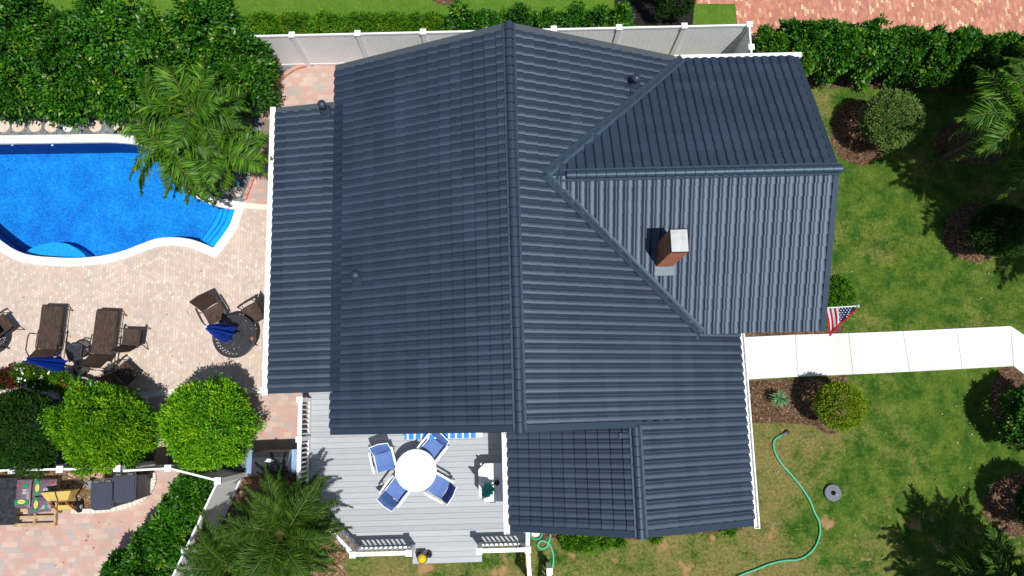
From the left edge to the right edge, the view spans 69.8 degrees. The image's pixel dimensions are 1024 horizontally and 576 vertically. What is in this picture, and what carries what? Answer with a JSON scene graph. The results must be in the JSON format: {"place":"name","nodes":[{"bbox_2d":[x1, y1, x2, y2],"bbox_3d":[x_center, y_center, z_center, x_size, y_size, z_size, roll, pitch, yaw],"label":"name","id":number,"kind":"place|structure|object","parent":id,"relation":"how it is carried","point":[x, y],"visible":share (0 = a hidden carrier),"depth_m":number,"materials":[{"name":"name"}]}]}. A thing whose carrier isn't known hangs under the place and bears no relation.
{"place":"outdoors","nodes":[
{"label":"outdoors","id":0,"kind":"place"},
{"bbox_2d":[7,398,155,468],"bbox_3d":[-12.921,3.995,20.552,5.933,0.001,2.249,-1,81,0],"label":"gravel bed","id":1,"kind":"object","parent":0,"point":[148,457],"visible":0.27,"depth_m":20.48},
{"bbox_2d":[0,386,62,480],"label":"round tree","id":2,"kind":"object","parent":1,"relation":"on","point":[14,406],"visible":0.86,"depth_m":18.51,"materials":[{"name":"green plant"}]},
{"bbox_2d":[36,380,160,479],"bbox_3d":[-10.597,3.700,19.153,2.850,2.926,2.528,-1,81,0],"label":"round tree","id":3,"kind":"object","parent":1,"relation":"on","point":[72,434],"visible":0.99,"depth_m":18.39,"materials":[{"name":"green plant"}]},
{"bbox_2d":[0,470,201,575],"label":"patio","id":4,"kind":"structure","parent":0,"point":[38,551],"depth_m":20.08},
{"bbox_2d":[0,477,24,524],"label":"wrapped load","id":5,"kind":"object","parent":4,"relation":"on","point":[10,514],"visible":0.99,"depth_m":19.98},
{"bbox_2d":[11,478,60,526],"bbox_3d":[-13.079,5.891,20.175,1.178,0.110,1.264,-1,81,0],"label":"pallet","id":6,"kind":"object","parent":4,"relation":"on","point":[35,517],"visible":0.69,"depth_m":20.06,"materials":[{"name":"brown wood"}]},
{"bbox_2d":[14,480,31,507],"bbox_3d":[-13.277,5.596,19.941,0.400,0.131,0.740,-1,81,0],"label":"mulch bag","id":7,"kind":"object","parent":6,"relation":"on","point":[23,494],"visible":0.98,"depth_m":19.90,"materials":[{"name":"plastic"}]},
{"bbox_2d":[0,470,149,507],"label":"soil bed","id":8,"kind":"object","parent":4,"relation":"on","point":[83,494],"visible":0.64,"depth_m":20.33,"materials":[{"name":"soil"}]},
{"bbox_2d":[40,487,83,512],"bbox_3d":[-12.139,5.775,19.851,0.832,0.802,0.699,-1,81,0],"label":"wheelbarrow","id":9,"kind":"object","parent":8,"relation":"on","point":[63,495],"visible":1,"depth_m":19.69,"materials":[{"name":"yellow metal"}]},
{"bbox_2d":[90,478,124,510],"bbox_3d":[-10.784,5.511,19.796,0.610,1.039,0.802,-3,81,-1],"label":"wheelie bin","id":10,"kind":"object","parent":8,"relation":"on","point":[102,495],"visible":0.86,"depth_m":19.29,"materials":[{"name":"plastic"}]},
{"bbox_2d":[113,470,153,502],"bbox_3d":[-10.216,5.332,19.827,0.610,1.039,0.801,-3,81,-1],"label":"wheelie bin","id":11,"kind":"object","parent":8,"relation":"on","point":[130,486],"visible":0.98,"depth_m":19.35,"materials":[{"name":"plastic"}]},
{"bbox_2d":[71,472,156,513],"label":"stone curb","id":12,"kind":"structure","parent":4,"relation":"on","point":[123,506],"depth_m":20.16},
{"bbox_2d":[0,208,266,398],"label":"pool deck","id":13,"kind":"structure","parent":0,"point":[151,288],"depth_m":21.16,"materials":[{"name":"stone"}]},
{"bbox_2d":[23,304,72,365],"bbox_3d":[-13.020,1.305,20.565,0.908,0.874,1.728,2,81,0],"label":"lounger","id":14,"kind":"object","parent":13,"relation":"on","point":[49,334],"visible":0.81,"depth_m":20.66,"materials":[{"name":"wicker"}]},
{"bbox_2d":[23,356,89,375],"bbox_3d":[-12.211,2.047,19.593,0.480,2.551,0.504,-1,81,0],"label":"closed umbrella","id":15,"kind":"object","parent":13,"relation":"on","point":[56,364],"visible":0.97,"depth_m":19.54,"materials":[{"name":"blue fabric"}]},
{"bbox_2d":[78,309,126,370],"bbox_3d":[-11.480,1.438,20.548,0.908,0.874,1.734,3,81,0],"label":"lounger","id":16,"kind":"object","parent":13,"relation":"on","point":[105,326],"visible":0.95,"depth_m":20.62,"materials":[{"name":"wicker"}]},
{"bbox_2d":[95,358,147,389],"bbox_3d":[-10.825,2.439,20.334,0.714,0.977,0.785,41,83,6],"label":"woven chair","id":17,"kind":"object","parent":13,"relation":"on","point":[125,373],"visible":0.83,"depth_m":20.41,"materials":[{"name":"wicker"}]},
{"bbox_2d":[110,327,150,352],"bbox_3d":[-10.667,1.455,20.498,0.693,0.977,0.785,1,81,0],"label":"woven chair","id":18,"kind":"object","parent":13,"relation":"on","point":[132,336],"visible":1,"depth_m":20.57,"materials":[{"name":"wicker"}]},
{"bbox_2d":[2,387,261,397],"bbox_3d":[-10.299,2.936,20.742,9.870,0.001,0.443,1,81,0],"label":"cream border","id":19,"kind":"object","parent":13,"relation":"on","point":[166,392],"visible":0.17,"depth_m":20.74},
{"bbox_2d":[189,291,228,324],"bbox_3d":[-8.438,0.621,20.609,0.714,1.047,0.785,-31,82,-5],"label":"woven chair","id":20,"kind":"object","parent":13,"relation":"on","point":[213,314],"visible":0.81,"depth_m":20.64,"materials":[{"name":"wicker"}]},
{"bbox_2d":[204,323,250,346],"bbox_3d":[-7.670,1.198,19.669,0.532,2.710,0.518,-1,81,0],"label":"closed umbrella","id":21,"kind":"object","parent":13,"relation":"on","point":[223,332],"visible":0.71,"depth_m":19.32,"materials":[{"name":"blue fabric"}]},
{"bbox_2d":[212,314,257,357],"bbox_3d":[-7.681,1.383,20.650,1.220,0.735,1.220,-1,81,0],"label":"patio table","id":22,"kind":"object","parent":13,"relation":"on","point":[242,330],"visible":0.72,"depth_m":20.28,"materials":[{"name":"metal"}]},
{"bbox_2d":[237,294,263,323],"bbox_3d":[-7.229,0.664,20.642,0.785,0.977,0.714,-31,82,-5],"label":"woven chair","id":23,"kind":"object","parent":13,"relation":"on","point":[252,312],"visible":0.78,"depth_m":20.72,"materials":[{"name":"wicker"}]},
{"bbox_2d":[143,393,311,473],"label":"patio","id":24,"kind":"structure","parent":0,"point":[278,413],"depth_m":20.63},
{"bbox_2d":[167,398,251,477],"bbox_3d":[-8.474,4.232,20.528,2.449,0.001,2.332,-1,81,0],"label":"gravel bed","id":25,"kind":"object","parent":24,"relation":"on","point":[240,468],"visible":0.17,"depth_m":20.43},
{"bbox_2d":[155,371,266,472],"bbox_3d":[-7.939,3.471,19.190,2.719,2.945,2.617,-1,81,0],"label":"round tree","id":26,"kind":"object","parent":25,"relation":"on","point":[235,415],"visible":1,"depth_m":18.36,"materials":[{"name":"green plant"}]},
{"bbox_2d":[246,449,296,477],"bbox_3d":[-6.385,4.736,19.882,1.400,1.176,0.714,-1,81,0],"label":"barbecue grill","id":27,"kind":"object","parent":24,"relation":"on","point":[272,460],"visible":0.97,"depth_m":19.37,"materials":[{"name":"black metal"}]},
{"bbox_2d":[244,65,334,203],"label":"side patio","id":28,"kind":"structure","parent":0,"point":[309,85],"depth_m":22.25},
{"bbox_2d":[41,0,736,34],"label":"lawn","id":29,"kind":"structure","parent":0,"point":[712,14],"depth_m":22.73,"materials":[{"name":"green plant"}]},
{"bbox_2d":[242,9,281,34],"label":"hedge bush","id":30,"kind":"object","parent":29,"relation":"on","point":[261,21],"visible":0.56,"depth_m":21.68,"materials":[{"name":"green plant"}]},
{"bbox_2d":[271,10,313,34],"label":"hedge bush","id":31,"kind":"object","parent":29,"relation":"on","point":[288,21],"visible":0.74,"depth_m":21.72,"materials":[{"name":"green plant"}]},
{"bbox_2d":[301,8,346,33],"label":"hedge bush","id":32,"kind":"object","parent":29,"relation":"on","point":[329,21],"visible":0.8,"depth_m":21.70,"materials":[{"name":"green plant"}]},
{"bbox_2d":[343,9,379,32],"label":"hedge bush","id":33,"kind":"object","parent":29,"relation":"on","point":[362,21],"visible":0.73,"depth_m":21.68,"materials":[{"name":"green plant"}]},
{"bbox_2d":[371,9,415,31],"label":"hedge bush","id":34,"kind":"object","parent":29,"relation":"on","point":[395,20],"visible":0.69,"depth_m":21.70,"materials":[{"name":"green plant"}]},
{"bbox_2d":[403,10,448,31],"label":"hedge bush","id":35,"kind":"object","parent":29,"relation":"on","point":[432,21],"visible":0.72,"depth_m":21.70,"materials":[{"name":"green plant"}]},
{"bbox_2d":[446,0,475,30],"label":"upright shrub","id":36,"kind":"object","parent":29,"relation":"on","point":[464,13],"visible":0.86,"depth_m":21.25,"materials":[{"name":"green plant"}]},
{"bbox_2d":[473,7,502,29],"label":"upright shrub","id":37,"kind":"object","parent":29,"relation":"on","point":[485,18],"visible":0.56,"depth_m":21.21,"materials":[{"name":"green plant"}]},
{"bbox_2d":[506,0,535,26],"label":"upright shrub","id":38,"kind":"object","parent":29,"relation":"on","point":[522,12],"visible":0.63,"depth_m":21.23,"materials":[{"name":"green plant"}]},
{"bbox_2d":[534,5,563,28],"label":"upright shrub","id":39,"kind":"object","parent":29,"relation":"on","point":[547,17],"visible":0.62,"depth_m":21.13,"materials":[{"name":"green plant"}]},
{"bbox_2d":[560,0,586,27],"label":"upright shrub","id":40,"kind":"object","parent":29,"relation":"on","point":[577,19],"visible":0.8,"depth_m":21.20,"materials":[{"name":"green plant"}]},
{"bbox_2d":[582,3,610,27],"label":"upright shrub","id":41,"kind":"object","parent":29,"relation":"on","point":[597,16],"visible":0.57,"depth_m":21.24,"materials":[{"name":"green plant"}]},
{"bbox_2d":[607,0,635,26],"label":"upright shrub","id":42,"kind":"object","parent":29,"relation":"on","point":[622,11],"visible":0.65,"depth_m":21.27,"materials":[{"name":"green plant"}]},
{"bbox_2d":[614,0,693,24],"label":"soil bed","id":43,"kind":"object","parent":29,"relation":"on","point":[643,11],"depth_m":22.69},
{"bbox_2d":[653,0,697,19],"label":"topiary column","id":44,"kind":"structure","parent":43,"relation":"on","point":[685,8],"depth_m":21.52,"materials":[{"name":"green plant"}]},
{"bbox_2d":[192,71,1023,575],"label":"lawn","id":45,"kind":"structure","parent":0,"point":[896,263],"depth_m":20.61,"materials":[{"name":"green plant"}]},
{"bbox_2d":[0,0,67,82],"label":"hedge shrub","id":46,"kind":"object","parent":45,"relation":"on","point":[21,21],"visible":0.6,"depth_m":19.43,"materials":[{"name":"green plant"}]},
{"bbox_2d":[57,0,153,87],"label":"hedge shrub","id":47,"kind":"object","parent":45,"relation":"on","point":[102,29],"visible":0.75,"depth_m":19.45,"materials":[{"name":"green plant"}]},
{"bbox_2d":[0,143,223,256],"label":"pool basin","id":48,"kind":"object","parent":45,"relation":"in","point":[88,198],"visible":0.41,"depth_m":22.78,"materials":[{"name":"tile"}]},
{"bbox_2d":[26,242,93,257],"bbox_3d":[-13.463,-0.948,22.170,2.029,0.680,0.726,-1,81,0],"label":"pool bench","id":49,"kind":"object","parent":48,"relation":"in","point":[60,250],"visible":0.59,"depth_m":21.85,"materials":[{"name":"paint"}]},
{"bbox_2d":[0,134,245,266],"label":"pool coping","id":50,"kind":"object","parent":48,"relation":"on","point":[238,207],"visible":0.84,"depth_m":21.43,"materials":[{"name":"stone"}]},
{"bbox_2d":[97,546,138,575],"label":"hedge shrub","id":51,"kind":"object","parent":45,"relation":"on","point":[111,565],"visible":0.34,"depth_m":18.49,"materials":[{"name":"green plant"}]},
{"bbox_2d":[0,461,245,575],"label":"vinyl fence","id":52,"kind":"object","parent":45,"relation":"on","point":[227,483],"visible":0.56,"depth_m":18.98,"materials":[{"name":"plastic"}]},
{"bbox_2d":[0,95,262,201],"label":"gravel bed","id":53,"kind":"object","parent":45,"relation":"on","point":[243,178],"visible":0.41,"depth_m":22.02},
{"bbox_2d":[0,65,51,125],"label":"hedge shrub","id":54,"kind":"object","parent":53,"relation":"on","point":[14,102],"visible":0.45,"depth_m":20.48,"materials":[{"name":"green plant"}]},
{"bbox_2d":[18,64,93,130],"bbox_3d":[-12.979,-5.708,20.941,2.043,2.474,2.090,-1,81,0],"label":"hedge shrub","id":55,"kind":"object","parent":53,"relation":"on","point":[62,111],"visible":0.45,"depth_m":20.60,"materials":[{"name":"green plant"}]},
{"bbox_2d":[20,6,103,111],"bbox_3d":[-12.155,-6.256,20.658,1.933,3.221,2.613,-1,81,0],"label":"hedge shrub","id":56,"kind":"object","parent":53,"relation":"on","point":[57,56],"visible":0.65,"depth_m":19.70,"materials":[{"name":"green plant"}]},
{"bbox_2d":[65,59,145,125],"bbox_3d":[-11.643,-5.805,21.058,1.919,2.289,2.056,-1,81,0],"label":"hedge shrub","id":57,"kind":"object","parent":53,"relation":"on","point":[108,95],"visible":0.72,"depth_m":20.58,"materials":[{"name":"green plant"}]},
{"bbox_2d":[121,0,205,108],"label":"hedge shrub","id":58,"kind":"object","parent":53,"relation":"on","point":[150,38],"visible":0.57,"depth_m":19.57,"materials":[{"name":"green plant"}]},
{"bbox_2d":[113,55,272,205],"bbox_3d":[-8.453,-3.958,19.822,3.856,4.163,3.982,-25,81,-4],"label":"pool palm","id":59,"kind":"object","parent":53,"relation":"on","point":[175,139],"visible":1,"depth_m":18.70,"materials":[{"name":"green plant"}]},
{"bbox_2d":[198,26,282,121],"bbox_3d":[-7.497,-6.084,20.524,2.018,3.463,2.230,-1,81,0],"label":"hedge shrub","id":60,"kind":"object","parent":53,"relation":"on","point":[253,66],"visible":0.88,"depth_m":19.76,"materials":[{"name":"green plant"}]},
{"bbox_2d":[118,549,174,575],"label":"hedge shrub","id":61,"kind":"object","parent":45,"relation":"on","point":[130,563],"visible":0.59,"depth_m":18.41,"materials":[{"name":"green plant"}]},
{"bbox_2d":[126,521,167,570],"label":"hedge shrub","id":62,"kind":"object","parent":45,"relation":"on","point":[138,537],"visible":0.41,"depth_m":18.56,"materials":[{"name":"green plant"}]},
{"bbox_2d":[142,503,190,549],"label":"hedge shrub","id":63,"kind":"object","parent":45,"relation":"on","point":[159,522],"visible":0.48,"depth_m":18.62,"materials":[{"name":"green plant"}]},
{"bbox_2d":[142,525,199,568],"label":"hedge shrub","id":64,"kind":"object","parent":45,"relation":"on","point":[171,556],"visible":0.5,"depth_m":18.56,"materials":[{"name":"green plant"}]},
{"bbox_2d":[156,487,203,533],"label":"hedge shrub","id":65,"kind":"object","parent":45,"relation":"on","point":[166,507],"visible":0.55,"depth_m":18.69,"materials":[{"name":"green plant"}]},
{"bbox_2d":[167,466,216,520],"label":"hedge shrub","id":66,"kind":"object","parent":45,"relation":"on","point":[179,483],"visible":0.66,"depth_m":18.79,"materials":[{"name":"green plant"}]},
{"bbox_2d":[160,0,255,73],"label":"hedge shrub","id":67,"kind":"object","parent":45,"relation":"on","point":[190,22],"visible":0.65,"depth_m":19.36,"materials":[{"name":"green plant"}]},
{"bbox_2d":[172,474,355,575],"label":"palm bed","id":68,"kind":"object","parent":45,"relation":"on","point":[250,481],"visible":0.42,"depth_m":20.23,"materials":[{"name":"wood"}]},
{"bbox_2d":[166,501,284,575],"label":"date palm","id":69,"kind":"object","parent":68,"relation":"on","point":[215,556],"visible":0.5,"depth_m":17.90,"materials":[{"name":"green plant"}]},
{"bbox_2d":[213,465,351,575],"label":"date palm","id":70,"kind":"object","parent":68,"relation":"on","point":[300,520],"visible":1,"depth_m":17.62,"materials":[{"name":"green plant"}]},
{"bbox_2d":[309,392,525,563],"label":"deck","id":71,"kind":"structure","parent":45,"relation":"on","point":[463,523],"depth_m":19.87,"materials":[{"name":"wood"}]},
{"bbox_2d":[296,397,415,557],"bbox_3d":[-4.691,5.403,19.630,1.684,1.465,5.093,-37,83,-6],"label":"deck railing","id":72,"kind":"object","parent":71,"relation":"attached to","point":[358,550],"visible":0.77,"depth_m":19.24,"materials":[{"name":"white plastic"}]},
{"bbox_2d":[369,443,395,473],"bbox_3d":[-3.432,4.543,19.639,0.672,0.847,0.785,-14,81,-3],"label":"sling chair","id":73,"kind":"object","parent":71,"relation":"on","point":[384,461],"visible":0.94,"depth_m":19.62,"materials":[{"name":"blue"}]},
{"bbox_2d":[376,474,410,511],"bbox_3d":[-3.108,5.433,19.492,0.672,0.847,0.785,37,82,6],"label":"sling chair","id":74,"kind":"object","parent":71,"relation":"on","point":[395,490],"visible":0.84,"depth_m":19.43,"materials":[{"name":"blue"}]},
{"bbox_2d":[395,449,436,491],"bbox_3d":[-2.532,4.858,19.649,1.100,0.734,1.100,-1,81,0],"label":"dining table","id":75,"kind":"object","parent":71,"relation":"on","point":[415,470],"visible":1,"depth_m":19.29,"materials":[{"name":"white plastic"}]},
{"bbox_2d":[416,433,449,462],"bbox_3d":[-2.074,4.226,19.697,0.672,0.847,0.785,39,83,6],"label":"sling chair","id":76,"kind":"object","parent":71,"relation":"on","point":[434,448],"visible":0.82,"depth_m":19.70,"materials":[{"name":"blue"}]},
{"bbox_2d":[424,472,456,504],"bbox_3d":[-1.875,5.313,19.516,0.785,0.847,0.672,28,82,4],"label":"sling chair","id":77,"kind":"object","parent":71,"relation":"on","point":[439,485],"visible":0.9,"depth_m":19.52,"materials":[{"name":"blue"}]},
{"bbox_2d":[478,462,508,501],"bbox_3d":[-0.465,5.154,19.598,0.818,0.740,0.980,-1,81,0],"label":"side table","id":78,"kind":"object","parent":71,"relation":"on","point":[491,472],"visible":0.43,"depth_m":19.25,"materials":[{"name":"white plastic"}]},
{"bbox_2d":[476,532,552,575],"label":"deck railing","id":79,"kind":"object","parent":71,"relation":"attached to","point":[480,549],"visible":0.89,"depth_m":18.76,"materials":[{"name":"white plastic"}]},
{"bbox_2d":[254,21,754,66],"bbox_3d":[-0.638,-6.207,21.343,14.867,1.930,1.954,-1,81,0],"label":"vinyl fence","id":80,"kind":"object","parent":45,"relation":"on","point":[307,50],"visible":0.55,"depth_m":21.16,"materials":[{"name":"plastic"}]},
{"bbox_2d":[262,20,842,539],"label":"house","id":81,"kind":"structure","parent":45,"relation":"on","point":[572,270],"depth_m":17.32,"materials":[{"name":"metal"}]},
{"bbox_2d":[826,304,859,335],"bbox_3d":[8.079,0.867,19.171,1.535,1.249,0.690,-1,81,0],"label":"flag","id":82,"kind":"object","parent":81,"relation":"attached to","point":[837,317],"visible":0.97,"depth_m":19.14,"materials":[{"name":"multicoloured fabric"}]},
{"bbox_2d":[751,23,793,52],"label":"driveway hedge bush","id":83,"kind":"object","parent":45,"relation":"on","point":[767,39],"visible":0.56,"depth_m":20.70,"materials":[{"name":"green plant"}]},
{"bbox_2d":[738,430,820,575],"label":"garden hose","id":84,"kind":"object","parent":45,"relation":"on","point":[805,493],"visible":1,"depth_m":20.19,"materials":[{"name":"green rubber"}]},
{"bbox_2d":[741,326,844,336],"bbox_3d":[8.028,1.240,21.105,3.124,0.001,0.280,-1,81,0],"label":"mulch bed","id":85,"kind":"object","parent":45,"relation":"on","point":[839,329],"visible":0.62,"depth_m":21.10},
{"bbox_2d":[749,376,852,433],"bbox_3d":[8.053,3.340,20.756,3.144,0.001,1.608,-1,81,0],"label":"mulch bed","id":86,"kind":"object","parent":45,"relation":"on","point":[801,393],"visible":0.6,"depth_m":20.78,"materials":[{"name":"wood"}]},
{"bbox_2d":[812,380,869,432],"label":"ball bush","id":87,"kind":"object","parent":86,"relation":"on","point":[825,412],"visible":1,"depth_m":19.36,"materials":[{"name":"green plant"}]},
{"bbox_2d":[776,17,833,79],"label":"driveway hedge bush","id":88,"kind":"object","parent":45,"relation":"on","point":[799,33],"visible":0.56,"depth_m":20.47,"materials":[{"name":"green plant"}]},
{"bbox_2d":[809,17,863,86],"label":"driveway hedge bush","id":89,"kind":"object","parent":45,"relation":"on","point":[842,30],"visible":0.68,"depth_m":20.68,"materials":[{"name":"green plant"}]},
{"bbox_2d":[830,100,889,164],"bbox_3d":[10.492,-4.690,22.102,1.851,0.001,2.055,-1,81,0],"label":"mulch bed","id":90,"kind":"object","parent":45,"relation":"on","point":[851,143],"visible":0.73,"depth_m":22.07,"materials":[{"name":"wood"}]},
{"bbox_2d":[858,87,926,149],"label":"ball bush","id":91,"kind":"object","parent":90,"relation":"on","point":[898,99],"visible":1,"depth_m":20.37,"materials":[{"name":"green plant"}]},
{"bbox_2d":[828,13,899,91],"bbox_3d":[10.091,-6.853,21.217,1.772,2.470,1.667,-1,81,0],"label":"driveway hedge bush","id":92,"kind":"object","parent":45,"relation":"on","point":[861,72],"visible":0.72,"depth_m":20.66,"materials":[{"name":"green plant"}]},
{"bbox_2d":[808,77,977,91],"bbox_3d":[12.887,-6.123,22.349,8.598,0.001,0.498,1,81,0],"label":"mulch bed","id":93,"kind":"object","parent":45,"relation":"on","point":[847,83],"visible":0.36,"depth_m":22.35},
{"bbox_2d":[865,22,937,87],"bbox_3d":[11.156,-6.874,21.284,1.869,2.355,1.773,-1,81,0],"label":"driveway hedge bush","id":94,"kind":"object","parent":45,"relation":"on","point":[908,35],"visible":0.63,"depth_m":20.60,"materials":[{"name":"green plant"}]},
{"bbox_2d":[893,22,978,89],"bbox_3d":[12.146,-6.600,21.252,1.822,2.333,1.666,38,82,6],"label":"driveway hedge bush","id":95,"kind":"object","parent":45,"relation":"on","point":[934,72],"visible":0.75,"depth_m":20.66,"materials":[{"name":"green plant"}]},
{"bbox_2d":[929,23,1008,90],"bbox_3d":[13.060,-6.680,21.308,1.861,2.258,1.660,20,81,3],"label":"driveway hedge bush","id":96,"kind":"object","parent":45,"relation":"on","point":[984,48],"visible":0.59,"depth_m":20.56,"materials":[{"name":"green plant"}]},
{"bbox_2d":[933,120,1010,165],"bbox_3d":[13.841,-4.381,22.063,2.367,0.001,1.452,-1,81,0],"label":"mulch bed","id":97,"kind":"object","parent":45,"relation":"on","point":[941,143],"visible":0.51,"depth_m":22.03,"materials":[{"name":"wood"}]},
{"bbox_2d":[940,48,1023,199],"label":"lawn palm","id":98,"kind":"object","parent":97,"relation":"on","point":[1003,120],"visible":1,"depth_m":18.49,"materials":[{"name":"green plant"}]},
{"bbox_2d":[942,204,1006,261],"bbox_3d":[13.642,-1.623,21.602,1.968,0.001,1.759,-1,81,0],"label":"mulch bed","id":99,"kind":"object","parent":45,"relation":"on","point":[955,237],"visible":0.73,"depth_m":21.60,"materials":[{"name":"wood"}]},
{"bbox_2d":[964,202,1023,258],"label":"ball bush","id":100,"kind":"object","parent":99,"relation":"on","point":[987,214],"visible":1,"depth_m":20.01,"materials":[{"name":"green plant"}]},
{"bbox_2d":[934,518,1023,575],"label":"palm","id":101,"kind":"object","parent":45,"relation":"on","point":[995,563],"visible":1,"depth_m":17.95,"materials":[{"name":"green plant"}]},
{"bbox_2d":[968,30,1023,95],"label":"driveway hedge bush","id":102,"kind":"object","parent":45,"relation":"on","point":[1015,39],"visible":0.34,"depth_m":20.57,"materials":[{"name":"green plant"}]},
{"bbox_2d":[983,475,1023,536],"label":"mulch bed","id":103,"kind":"object","parent":45,"relation":"on","point":[998,504],"visible":0.93,"depth_m":20.33,"materials":[{"name":"wood"}]},
{"bbox_2d":[991,367,1023,450],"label":"mulch bed","id":104,"kind":"object","parent":45,"relation":"on","point":[1007,379],"visible":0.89,"depth_m":20.88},
{"bbox_2d":[992,384,1023,452],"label":"ball bush","id":105,"kind":"object","parent":104,"relation":"on","point":[1011,429],"visible":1,"depth_m":19.55,"materials":[{"name":"green plant"}]},
{"label":"mulch bed","id":106,"kind":"structure","parent":45,"relation":"on","visible":0},
{"bbox_2d":[827,274,857,306],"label":"ball bush","id":107,"kind":"object","parent":106,"relation":"on","point":[839,284],"visible":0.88,"depth_m":20.47,"materials":[{"name":"green plant"}]},
{"bbox_2d":[696,0,1023,39],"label":"brick driveway","id":108,"kind":"structure","parent":0,"point":[991,16],"depth_m":22.73,"materials":[{"name":"brick"}]},
{"bbox_2d":[745,326,1023,378],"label":"sidewalk","id":109,"kind":"structure","parent":0,"point":[780,356],"depth_m":20.95,"materials":[{"name":"concrete"}]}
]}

